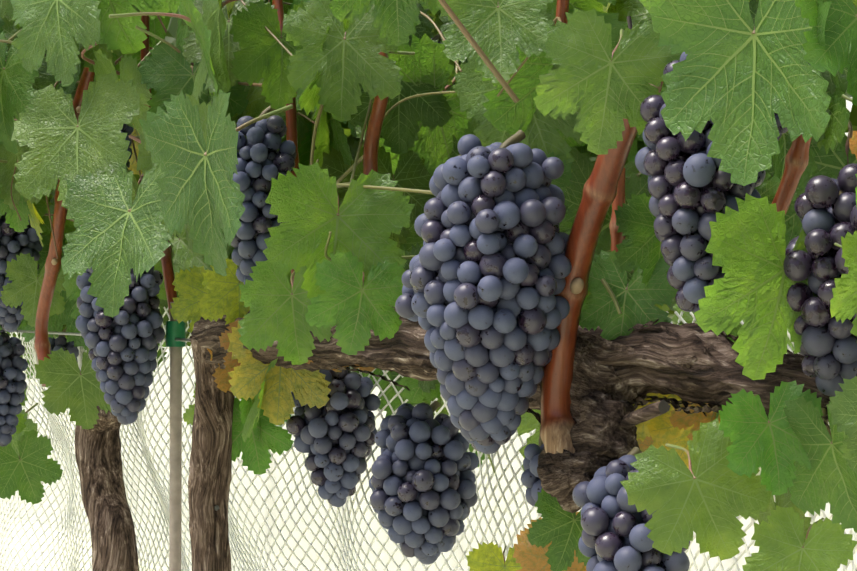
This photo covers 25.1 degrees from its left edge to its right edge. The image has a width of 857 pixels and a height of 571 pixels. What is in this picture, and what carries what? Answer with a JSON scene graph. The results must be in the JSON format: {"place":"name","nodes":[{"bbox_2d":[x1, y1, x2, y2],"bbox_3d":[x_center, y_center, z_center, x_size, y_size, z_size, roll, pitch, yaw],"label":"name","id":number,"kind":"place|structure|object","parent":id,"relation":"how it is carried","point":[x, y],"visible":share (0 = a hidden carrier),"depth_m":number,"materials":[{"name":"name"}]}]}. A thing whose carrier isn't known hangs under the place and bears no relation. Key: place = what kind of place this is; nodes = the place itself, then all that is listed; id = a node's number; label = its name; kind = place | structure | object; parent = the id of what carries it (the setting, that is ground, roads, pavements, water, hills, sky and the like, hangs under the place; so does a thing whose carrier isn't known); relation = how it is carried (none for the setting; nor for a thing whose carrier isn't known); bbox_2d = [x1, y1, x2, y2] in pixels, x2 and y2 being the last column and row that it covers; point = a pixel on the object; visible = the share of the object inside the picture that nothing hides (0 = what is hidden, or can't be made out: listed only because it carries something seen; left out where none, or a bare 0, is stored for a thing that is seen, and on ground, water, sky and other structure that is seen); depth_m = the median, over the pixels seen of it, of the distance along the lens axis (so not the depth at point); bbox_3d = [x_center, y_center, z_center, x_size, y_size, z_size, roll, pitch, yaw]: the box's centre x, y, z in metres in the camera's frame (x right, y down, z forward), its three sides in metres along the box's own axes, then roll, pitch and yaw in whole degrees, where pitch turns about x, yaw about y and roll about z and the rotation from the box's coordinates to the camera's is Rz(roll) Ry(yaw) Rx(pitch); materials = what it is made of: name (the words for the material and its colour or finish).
{"place":"outdoors","nodes":[
{"label":"outdoors","id":0,"kind":"place"},
{"bbox_2d":[0,515,166,570],"bbox_3d":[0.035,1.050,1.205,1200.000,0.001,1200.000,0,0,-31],"label":"ground","id":1,"kind":"structure","parent":0,"point":[32,540],"depth_m":7.64,"materials":[{"name":"white plant"}]},
{"bbox_2d":[75,406,138,570],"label":"vine trunk","id":2,"kind":"object","parent":1,"relation":"on","point":[103,492],"visible":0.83,"depth_m":1.82,"materials":[{"name":"brown plant"}]},
{"bbox_2d":[0,307,856,570],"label":"bird net","id":3,"kind":"object","parent":2,"relation":"attached to","point":[154,480],"visible":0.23,"depth_m":1.68,"materials":[{"name":"plastic"}]},
{"bbox_2d":[9,403,37,455],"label":"vine leaf","id":4,"kind":"object","parent":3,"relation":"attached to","point":[30,424],"visible":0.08,"depth_m":2.21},
{"bbox_2d":[49,328,79,368],"bbox_3d":[-0.387,0.075,2.028,0.039,0.071,0.041,0,0,-8],"label":"grape bunch","id":5,"kind":"object","parent":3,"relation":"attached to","point":[58,343],"visible":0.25,"depth_m":2.02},
{"bbox_2d":[166,302,218,570],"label":"trellis stake","id":6,"kind":"object","parent":1,"relation":"on","point":[175,329],"visible":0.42,"depth_m":1.65,"materials":[{"name":"metal"}]},
{"bbox_2d":[189,307,832,512],"bbox_3d":[0.027,0.068,1.200,0.084,0.116,0.815,0,0,-31],"label":"cordon arm","id":7,"kind":"object","parent":6,"relation":"attached to","point":[614,380],"visible":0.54,"depth_m":1.05},
{"bbox_2d":[0,325,27,446],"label":"grape bunch","id":8,"kind":"object","parent":7,"relation":"hanging from","point":[13,367],"visible":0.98,"depth_m":2.00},
{"bbox_2d":[0,213,42,332],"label":"grape bunch","id":9,"kind":"object","parent":7,"relation":"attached to","point":[13,243],"visible":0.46,"depth_m":1.91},
{"bbox_2d":[0,429,62,503],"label":"vine leaf","id":10,"kind":"object","parent":7,"relation":"attached to","point":[28,470],"visible":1,"depth_m":2.02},
{"bbox_2d":[0,253,67,326],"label":"vine leaf","id":11,"kind":"object","parent":7,"relation":"attached to","point":[24,286],"visible":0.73,"depth_m":1.86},
{"bbox_2d":[34,67,94,386],"bbox_3d":[-0.320,-0.101,1.741,0.016,0.393,0.197,0,0,-31],"label":"cane","id":12,"kind":"object","parent":7,"relation":"attached to","point":[42,346],"visible":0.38,"depth_m":1.78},
{"bbox_2d":[34,348,111,428],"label":"vine leaf","id":13,"kind":"object","parent":7,"relation":"attached to","point":[76,391],"visible":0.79,"depth_m":1.73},
{"bbox_2d":[62,271,86,323],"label":"vine leaf","id":14,"kind":"object","parent":7,"relation":"on","point":[73,290],"visible":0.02,"depth_m":1.80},
{"bbox_2d":[75,266,164,424],"bbox_3d":[-0.262,0.035,1.644,0.076,0.167,0.076,0,0,-31],"label":"grape bunch","id":15,"kind":"object","parent":7,"relation":"attached to","point":[122,346],"visible":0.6,"depth_m":1.62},
{"bbox_2d":[140,11,176,314],"bbox_3d":[-0.237,-0.127,1.700,0.012,0.332,0.082,0,0,-31],"label":"cane","id":16,"kind":"object","parent":7,"relation":"attached to","point":[168,272],"visible":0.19,"depth_m":1.68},
{"bbox_2d":[170,265,207,335],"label":"vine leaf","id":17,"kind":"object","parent":7,"relation":"attached to","point":[191,290],"visible":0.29,"depth_m":1.63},
{"bbox_2d":[207,349,231,392],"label":"vine leaf","id":18,"kind":"object","parent":7,"relation":"attached to","point":[222,376],"visible":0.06,"depth_m":1.52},
{"bbox_2d":[198,258,249,324],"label":"vine leaf","id":19,"kind":"object","parent":7,"relation":"attached to","point":[221,297],"visible":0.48,"depth_m":1.49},
{"bbox_2d":[219,320,240,371],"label":"vine leaf","id":20,"kind":"object","parent":7,"relation":"attached to","point":[230,364],"visible":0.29,"depth_m":1.47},
{"bbox_2d":[232,397,293,474],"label":"vine leaf","id":21,"kind":"object","parent":7,"relation":"attached to","point":[256,455],"visible":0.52,"depth_m":1.57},
{"bbox_2d":[227,317,330,424],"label":"vine leaf","id":22,"kind":"object","parent":7,"relation":"attached to","point":[281,384],"visible":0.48,"depth_m":1.45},
{"bbox_2d":[272,0,298,282],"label":"cane","id":23,"kind":"object","parent":7,"relation":"attached to","point":[291,125],"visible":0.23,"depth_m":1.50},
{"bbox_2d":[231,105,296,284],"bbox_3d":[-0.126,-0.064,1.438,0.058,0.150,0.061,0,0,-31],"label":"grape bunch","id":24,"kind":"object","parent":23,"relation":"attached to","point":[262,161],"visible":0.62,"depth_m":1.42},
{"bbox_2d":[238,260,338,364],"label":"vine leaf","id":25,"kind":"object","parent":7,"relation":"attached to","point":[276,304],"visible":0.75,"depth_m":1.35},
{"bbox_2d":[6,0,587,472],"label":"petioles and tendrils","id":26,"kind":"object","parent":7,"relation":"attached to","point":[480,52],"visible":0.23,"depth_m":1.28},
{"bbox_2d":[0,140,39,209],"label":"vine leaf","id":27,"kind":"object","parent":26,"relation":"attached to","point":[7,170],"visible":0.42,"depth_m":1.74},
{"bbox_2d":[0,30,45,153],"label":"vine leaf","id":28,"kind":"object","parent":26,"relation":"attached to","point":[16,91],"visible":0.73,"depth_m":1.65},
{"bbox_2d":[0,184,46,231],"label":"vine leaf","id":29,"kind":"object","parent":26,"relation":"attached to","point":[14,221],"visible":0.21,"depth_m":1.79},
{"bbox_2d":[5,29,59,118],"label":"vine leaf","id":30,"kind":"object","parent":26,"relation":"attached to","point":[44,80],"visible":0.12,"depth_m":1.84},
{"bbox_2d":[10,0,100,86],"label":"vine leaf","id":31,"kind":"object","parent":26,"relation":"attached to","point":[52,27],"visible":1,"depth_m":1.49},
{"bbox_2d":[11,71,140,211],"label":"vine leaf","id":32,"kind":"object","parent":26,"relation":"attached to","point":[57,137],"visible":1,"depth_m":1.48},
{"bbox_2d":[72,5,137,71],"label":"vine leaf","id":33,"kind":"object","parent":26,"relation":"attached to","point":[89,54],"visible":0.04,"depth_m":1.66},
{"bbox_2d":[61,162,172,317],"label":"vine leaf","id":34,"kind":"object","parent":26,"relation":"attached to","point":[114,239],"visible":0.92,"depth_m":1.44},
{"bbox_2d":[93,41,162,135],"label":"vine leaf","id":35,"kind":"object","parent":26,"relation":"attached to","point":[104,66],"visible":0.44,"depth_m":1.59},
{"bbox_2d":[95,0,179,53],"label":"vine leaf","id":36,"kind":"object","parent":26,"relation":"attached to","point":[124,35],"visible":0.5,"depth_m":1.55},
{"bbox_2d":[109,0,217,97],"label":"vine leaf","id":37,"kind":"object","parent":26,"relation":"attached to","point":[190,15],"visible":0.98,"depth_m":1.34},
{"bbox_2d":[137,93,211,256],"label":"vine leaf","id":38,"kind":"object","parent":26,"relation":"attached to","point":[144,162],"depth_m":1.52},
{"bbox_2d":[137,43,248,116],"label":"vine leaf","id":39,"kind":"object","parent":26,"relation":"attached to","point":[165,70],"visible":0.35,"depth_m":1.51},
{"bbox_2d":[193,0,237,100],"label":"vine leaf","id":40,"kind":"object","parent":26,"relation":"attached to","point":[213,18],"visible":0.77,"depth_m":1.37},
{"bbox_2d":[139,89,292,275],"bbox_3d":[-0.130,-0.070,1.304,0.083,0.128,0.132,-4,8,-35],"label":"vine leaf","id":41,"kind":"object","parent":26,"relation":"attached to","point":[201,194],"visible":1,"depth_m":1.30,"materials":[{"name":"plant"}]},
{"bbox_2d":[178,0,277,86],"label":"vine leaf","id":42,"kind":"object","parent":26,"relation":"attached to","point":[192,52],"visible":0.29,"depth_m":1.46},
{"bbox_2d":[241,358,277,441],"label":"vine leaf","id":43,"kind":"object","parent":26,"relation":"attached to","point":[253,415],"visible":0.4,"depth_m":1.49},
{"bbox_2d":[230,78,290,151],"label":"vine leaf","id":44,"kind":"object","parent":26,"relation":"attached to","point":[257,105],"visible":0.19,"depth_m":1.53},
{"bbox_2d":[229,0,305,108],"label":"vine leaf","id":45,"kind":"object","parent":26,"relation":"attached to","point":[264,54],"visible":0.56,"depth_m":1.40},
{"bbox_2d":[263,162,414,298],"bbox_3d":[-0.066,-0.031,1.283,0.099,0.096,0.062,8,-5,-12],"label":"vine leaf","id":46,"kind":"object","parent":26,"relation":"attached to","point":[361,223],"visible":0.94,"depth_m":1.26,"materials":[{"name":"plant"}]},
{"bbox_2d":[282,0,402,121],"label":"vine leaf","id":47,"kind":"object","parent":26,"relation":"attached to","point":[343,62],"visible":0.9,"depth_m":1.30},
{"bbox_2d":[298,18,414,148],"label":"vine leaf","id":48,"kind":"object","parent":26,"relation":"attached to","point":[308,100],"visible":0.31,"depth_m":1.32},
{"bbox_2d":[329,0,440,45],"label":"vine leaf","id":49,"kind":"object","parent":26,"relation":"attached to","point":[395,22],"visible":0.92,"depth_m":1.20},
{"bbox_2d":[339,143,436,247],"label":"vine leaf","id":50,"kind":"object","parent":26,"relation":"attached to","point":[411,172],"visible":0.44,"depth_m":1.41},
{"bbox_2d":[348,40,455,154],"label":"vine leaf","id":51,"kind":"object","parent":26,"relation":"attached to","point":[400,129],"visible":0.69,"depth_m":1.38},
{"bbox_2d":[356,34,471,175],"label":"vine leaf","id":52,"kind":"object","parent":26,"relation":"attached to","point":[427,62],"visible":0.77,"depth_m":1.38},
{"bbox_2d":[448,116,479,158],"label":"vine leaf","id":53,"kind":"object","parent":26,"relation":"attached to","point":[473,124],"visible":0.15,"depth_m":1.38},
{"bbox_2d":[436,0,553,82],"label":"vine leaf","id":54,"kind":"object","parent":26,"relation":"attached to","point":[499,30],"visible":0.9,"depth_m":1.09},
{"bbox_2d":[452,9,581,172],"bbox_3d":[0.081,-0.117,1.252,0.059,0.114,0.116,-6,-12,-46],"label":"vine leaf","id":55,"kind":"object","parent":26,"relation":"attached to","point":[470,88],"visible":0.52,"depth_m":1.25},
{"bbox_2d":[546,152,571,224],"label":"vine leaf","id":56,"kind":"object","parent":26,"relation":"attached to","point":[562,182],"depth_m":1.22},
{"bbox_2d":[533,7,682,154],"bbox_3d":[0.092,-0.102,0.978,0.072,0.072,0.036,10,8,8],"label":"vine leaf","id":57,"kind":"object","parent":26,"relation":"attached to","point":[600,83],"visible":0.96,"depth_m":0.96,"materials":[{"name":"plant"}]},
{"bbox_2d":[286,366,379,506],"bbox_3d":[-0.073,0.110,1.480,0.073,0.121,0.067,0,0,-31],"label":"grape bunch","id":58,"kind":"object","parent":7,"relation":"attached to","point":[334,436],"visible":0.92,"depth_m":1.46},
{"bbox_2d":[305,250,403,354],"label":"vine leaf","id":59,"kind":"object","parent":7,"relation":"attached to","point":[353,305],"visible":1,"depth_m":1.25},
{"bbox_2d":[363,52,390,305],"bbox_3d":[-0.034,-0.091,1.320,0.014,0.262,0.036,0,0,-31],"label":"cane","id":60,"kind":"object","parent":7,"relation":"attached to","point":[372,138],"visible":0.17,"depth_m":1.32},
{"bbox_2d":[398,377,440,404],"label":"vine leaf","id":61,"kind":"object","parent":7,"relation":"attached to","point":[415,394],"depth_m":1.38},
{"bbox_2d":[369,401,478,564],"bbox_3d":[-0.003,0.136,1.329,0.076,0.112,0.083,0,0,-4],"label":"grape bunch","id":62,"kind":"object","parent":7,"relation":"attached to","point":[423,496],"visible":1,"depth_m":1.31,"materials":[{"name":"food"}]},
{"bbox_2d":[395,130,571,453],"bbox_3d":[0.020,0.004,1.079,0.093,0.181,0.133,0,0,-54],"label":"grape bunch","id":63,"kind":"object","parent":7,"relation":"attached to","point":[485,275],"visible":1,"depth_m":1.04,"materials":[{"name":"food"}]},
{"bbox_2d":[466,542,525,570],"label":"vine leaf","id":64,"kind":"object","parent":7,"relation":"attached to","point":[487,557],"visible":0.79,"depth_m":1.27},
{"bbox_2d":[517,409,540,487],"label":"vine leaf","id":65,"kind":"object","parent":7,"relation":"attached to","point":[529,423],"visible":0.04,"depth_m":1.26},
{"bbox_2d":[521,435,543,505],"bbox_3d":[0.077,0.114,1.214,0.037,0.067,0.040,0,0,-31],"label":"grape bunch","id":66,"kind":"object","parent":7,"relation":"hanging from","point":[530,480],"visible":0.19,"depth_m":1.21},
{"bbox_2d":[513,533,583,570],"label":"vine leaf","id":67,"kind":"object","parent":7,"relation":"attached to","point":[529,556],"visible":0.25,"depth_m":1.18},
{"bbox_2d":[517,512,585,570],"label":"vine leaf","id":68,"kind":"object","parent":7,"relation":"attached to","point":[522,535],"visible":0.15,"depth_m":1.19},
{"bbox_2d":[527,488,590,570],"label":"vine leaf","id":69,"kind":"object","parent":7,"relation":"attached to","point":[559,527],"visible":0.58,"depth_m":1.09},
{"bbox_2d":[540,81,662,453],"bbox_3d":[0.108,-0.029,1.034,0.043,0.296,0.151,0,0,-31],"label":"cane","id":70,"kind":"object","parent":7,"relation":"attached to","point":[558,422],"visible":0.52,"depth_m":1.05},
{"bbox_2d":[609,168,625,251],"bbox_3d":[0.081,-0.014,1.226,0.011,0.116,0.149,0,0,-31],"label":"cane","id":71,"kind":"object","parent":7,"relation":"attached to","point":[618,237],"visible":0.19,"depth_m":1.17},
{"bbox_2d":[579,250,677,339],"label":"vine leaf","id":72,"kind":"object","parent":7,"relation":"attached to","point":[637,299],"visible":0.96,"depth_m":1.06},
{"bbox_2d":[572,447,690,570],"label":"grape bunch","id":73,"kind":"object","parent":7,"relation":"attached to","point":[615,533],"visible":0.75,"depth_m":0.99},
{"bbox_2d":[614,192,667,287],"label":"vine leaf","id":74,"kind":"object","parent":7,"relation":"attached to","point":[641,244],"visible":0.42,"depth_m":1.05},
{"bbox_2d":[633,393,681,448],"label":"vine leaf","id":75,"kind":"object","parent":7,"relation":"attached to","point":[642,432],"visible":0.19,"depth_m":1.12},
{"bbox_2d":[646,397,693,468],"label":"vine leaf","id":76,"kind":"object","parent":7,"relation":"attached to","point":[662,428],"visible":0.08,"depth_m":1.10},
{"bbox_2d":[669,402,719,439],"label":"vine leaf","id":77,"kind":"object","parent":7,"relation":"attached to","point":[681,419],"visible":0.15,"depth_m":1.07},
{"bbox_2d":[620,417,771,560],"bbox_3d":[0.133,0.103,0.941,0.068,0.067,0.040,-25,-4,3],"label":"vine leaf","id":78,"kind":"object","parent":7,"relation":"attached to","point":[708,496],"visible":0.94,"depth_m":0.92,"materials":[{"name":"plant"}]},
{"bbox_2d":[635,52,765,318],"bbox_3d":[0.135,-0.053,0.945,0.063,0.147,0.061,0,0,-31],"label":"grape bunch","id":79,"kind":"object","parent":7,"relation":"attached to","point":[692,189],"visible":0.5,"depth_m":0.93,"materials":[{"name":"food"}]},
{"bbox_2d":[694,193,835,379],"bbox_3d":[0.158,0.003,0.911,0.086,0.085,0.044,12,0,-17],"label":"vine leaf","id":80,"kind":"object","parent":7,"relation":"attached to","point":[746,246],"visible":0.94,"depth_m":0.89,"materials":[{"name":"plant"}]},
{"bbox_2d":[719,380,822,494],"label":"vine leaf","id":81,"kind":"object","parent":7,"relation":"attached to","point":[770,445],"visible":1,"depth_m":0.91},
{"bbox_2d":[757,476,811,542],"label":"vine leaf","id":82,"kind":"object","parent":7,"relation":"attached to","point":[783,500],"visible":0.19,"depth_m":0.99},
{"bbox_2d":[772,134,810,214],"bbox_3d":[0.183,-0.079,0.998,0.012,0.145,0.067,0,0,-31],"label":"cane","id":83,"kind":"object","parent":7,"relation":"on","point":[796,159],"visible":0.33,"depth_m":0.99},
{"bbox_2d":[754,172,780,203],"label":"vine leaf","id":84,"kind":"object","parent":83,"relation":"attached to","point":[768,186],"visible":0.02,"depth_m":1.01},
{"bbox_2d":[742,505,856,570],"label":"vine leaf","id":85,"kind":"object","parent":7,"relation":"attached to","point":[827,545],"visible":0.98,"depth_m":0.94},
{"bbox_2d":[783,163,856,395],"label":"grape bunch","id":86,"kind":"object","parent":7,"relation":"attached to","point":[823,205],"visible":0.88,"depth_m":0.89,"materials":[{"name":"food"}]},
{"bbox_2d":[783,396,856,532],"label":"vine leaf","id":87,"kind":"object","parent":7,"relation":"attached to","point":[830,476],"visible":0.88,"depth_m":0.90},
{"bbox_2d":[826,376,856,471],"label":"vine leaf","id":88,"kind":"object","parent":7,"relation":"attached to","point":[842,407],"visible":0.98,"depth_m":0.84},
{"bbox_2d":[830,231,856,342],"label":"vine leaf","id":89,"kind":"object","parent":7,"relation":"attached to","point":[843,304],"visible":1,"depth_m":0.82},
{"bbox_2d":[842,94,856,206],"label":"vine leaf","id":90,"kind":"object","parent":7,"relation":"attached to","point":[846,97],"visible":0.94,"depth_m":0.83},
{"bbox_2d":[188,335,234,570],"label":"vine trunk","id":91,"kind":"object","parent":1,"relation":"on","point":[210,473],"visible":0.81,"depth_m":1.55,"materials":[{"name":"brown plant"}]},
{"bbox_2d":[0,97,856,570],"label":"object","id":92,"kind":"object","parent":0,"point":[390,545],"visible":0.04,"depth_m":6.36,"materials":[{"name":"plastic"}]},
{"bbox_2d":[48,12,856,347],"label":"canopy interior","id":93,"kind":"object","parent":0,"point":[172,34],"depth_m":1.72,"materials":[{"name":"green plant"}]},
{"bbox_2d":[39,209,78,243],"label":"vine leaf","id":94,"kind":"object","parent":93,"relation":"attached to","point":[47,229],"visible":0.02,"depth_m":2.01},
{"bbox_2d":[37,227,87,349],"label":"vine leaf","id":95,"kind":"object","parent":93,"relation":"attached to","point":[56,322],"visible":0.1,"depth_m":1.98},
{"bbox_2d":[112,11,171,94],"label":"vine leaf","id":96,"kind":"object","parent":93,"relation":"attached to","point":[156,27],"visible":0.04,"depth_m":1.86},
{"bbox_2d":[154,224,212,299],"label":"vine leaf","id":97,"kind":"object","parent":93,"relation":"attached to","point":[184,258],"visible":0.23,"depth_m":1.79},
{"bbox_2d":[278,112,346,165],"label":"vine leaf","id":98,"kind":"object","parent":93,"relation":"attached to","point":[304,151],"depth_m":1.86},
{"bbox_2d":[297,105,329,168],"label":"vine leaf","id":99,"kind":"object","parent":93,"relation":"attached to","point":[324,140],"visible":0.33,"depth_m":1.80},
{"bbox_2d":[329,113,352,170],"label":"vine leaf","id":100,"kind":"object","parent":93,"relation":"attached to","point":[340,141],"visible":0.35,"depth_m":1.63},
{"bbox_2d":[321,140,362,207],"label":"vine leaf","id":101,"kind":"object","parent":93,"relation":"attached to","point":[333,162],"visible":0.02,"depth_m":1.68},
{"bbox_2d":[352,367,411,416],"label":"vine leaf","id":102,"kind":"object","parent":93,"relation":"attached to","point":[390,393],"depth_m":1.65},
{"bbox_2d":[330,0,434,46],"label":"vine leaf","id":103,"kind":"object","parent":93,"relation":"attached to","point":[426,26],"visible":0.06,"depth_m":1.45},
{"bbox_2d":[391,242,440,392],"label":"vine leaf","id":104,"kind":"object","parent":93,"relation":"attached to","point":[426,386],"visible":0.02,"depth_m":1.36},
{"bbox_2d":[497,0,606,18],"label":"vine leaf","id":105,"kind":"object","parent":93,"relation":"attached to","point":[584,5],"visible":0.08,"depth_m":1.23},
{"bbox_2d":[475,11,637,146],"bbox_3d":[0.086,-0.138,1.242,0.110,0.107,0.070,-1,33,3],"label":"vine leaf","id":106,"kind":"object","parent":93,"relation":"attached to","point":[507,114],"visible":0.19,"depth_m":1.23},
{"bbox_2d":[595,0,615,6],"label":"vine leaf","id":107,"kind":"object","parent":93,"relation":"attached to","point":[605,2],"visible":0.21,"depth_m":1.24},
{"bbox_2d":[559,146,677,310],"bbox_3d":[0.140,-0.037,1.285,0.134,0.132,0.068,20,36,37],"label":"vine leaf","id":108,"kind":"object","parent":93,"relation":"attached to","point":[582,166],"visible":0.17,"depth_m":1.26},
{"bbox_2d":[616,0,665,86],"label":"vine leaf","id":109,"kind":"object","parent":93,"relation":"attached to","point":[637,12],"visible":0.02,"depth_m":1.29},
{"bbox_2d":[749,0,849,200],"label":"vine leaf","id":110,"kind":"object","parent":93,"relation":"attached to","point":[835,130],"visible":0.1,"depth_m":1.07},
{"bbox_2d":[749,0,855,143],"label":"vine leaf","id":111,"kind":"object","parent":93,"relation":"attached to","point":[825,75],"depth_m":1.06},
{"bbox_2d":[765,120,856,247],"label":"vine leaf","id":112,"kind":"object","parent":93,"relation":"attached to","point":[830,164],"visible":0.19,"depth_m":1.16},
{"bbox_2d":[795,0,856,105],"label":"vine leaf","id":113,"kind":"object","parent":93,"relation":"attached to","point":[835,53],"visible":1,"depth_m":0.81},
{"bbox_2d":[639,0,830,185],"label":"vine leaf","id":114,"kind":"object","parent":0,"point":[737,78],"visible":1,"depth_m":0.85,"materials":[{"name":"plant"}]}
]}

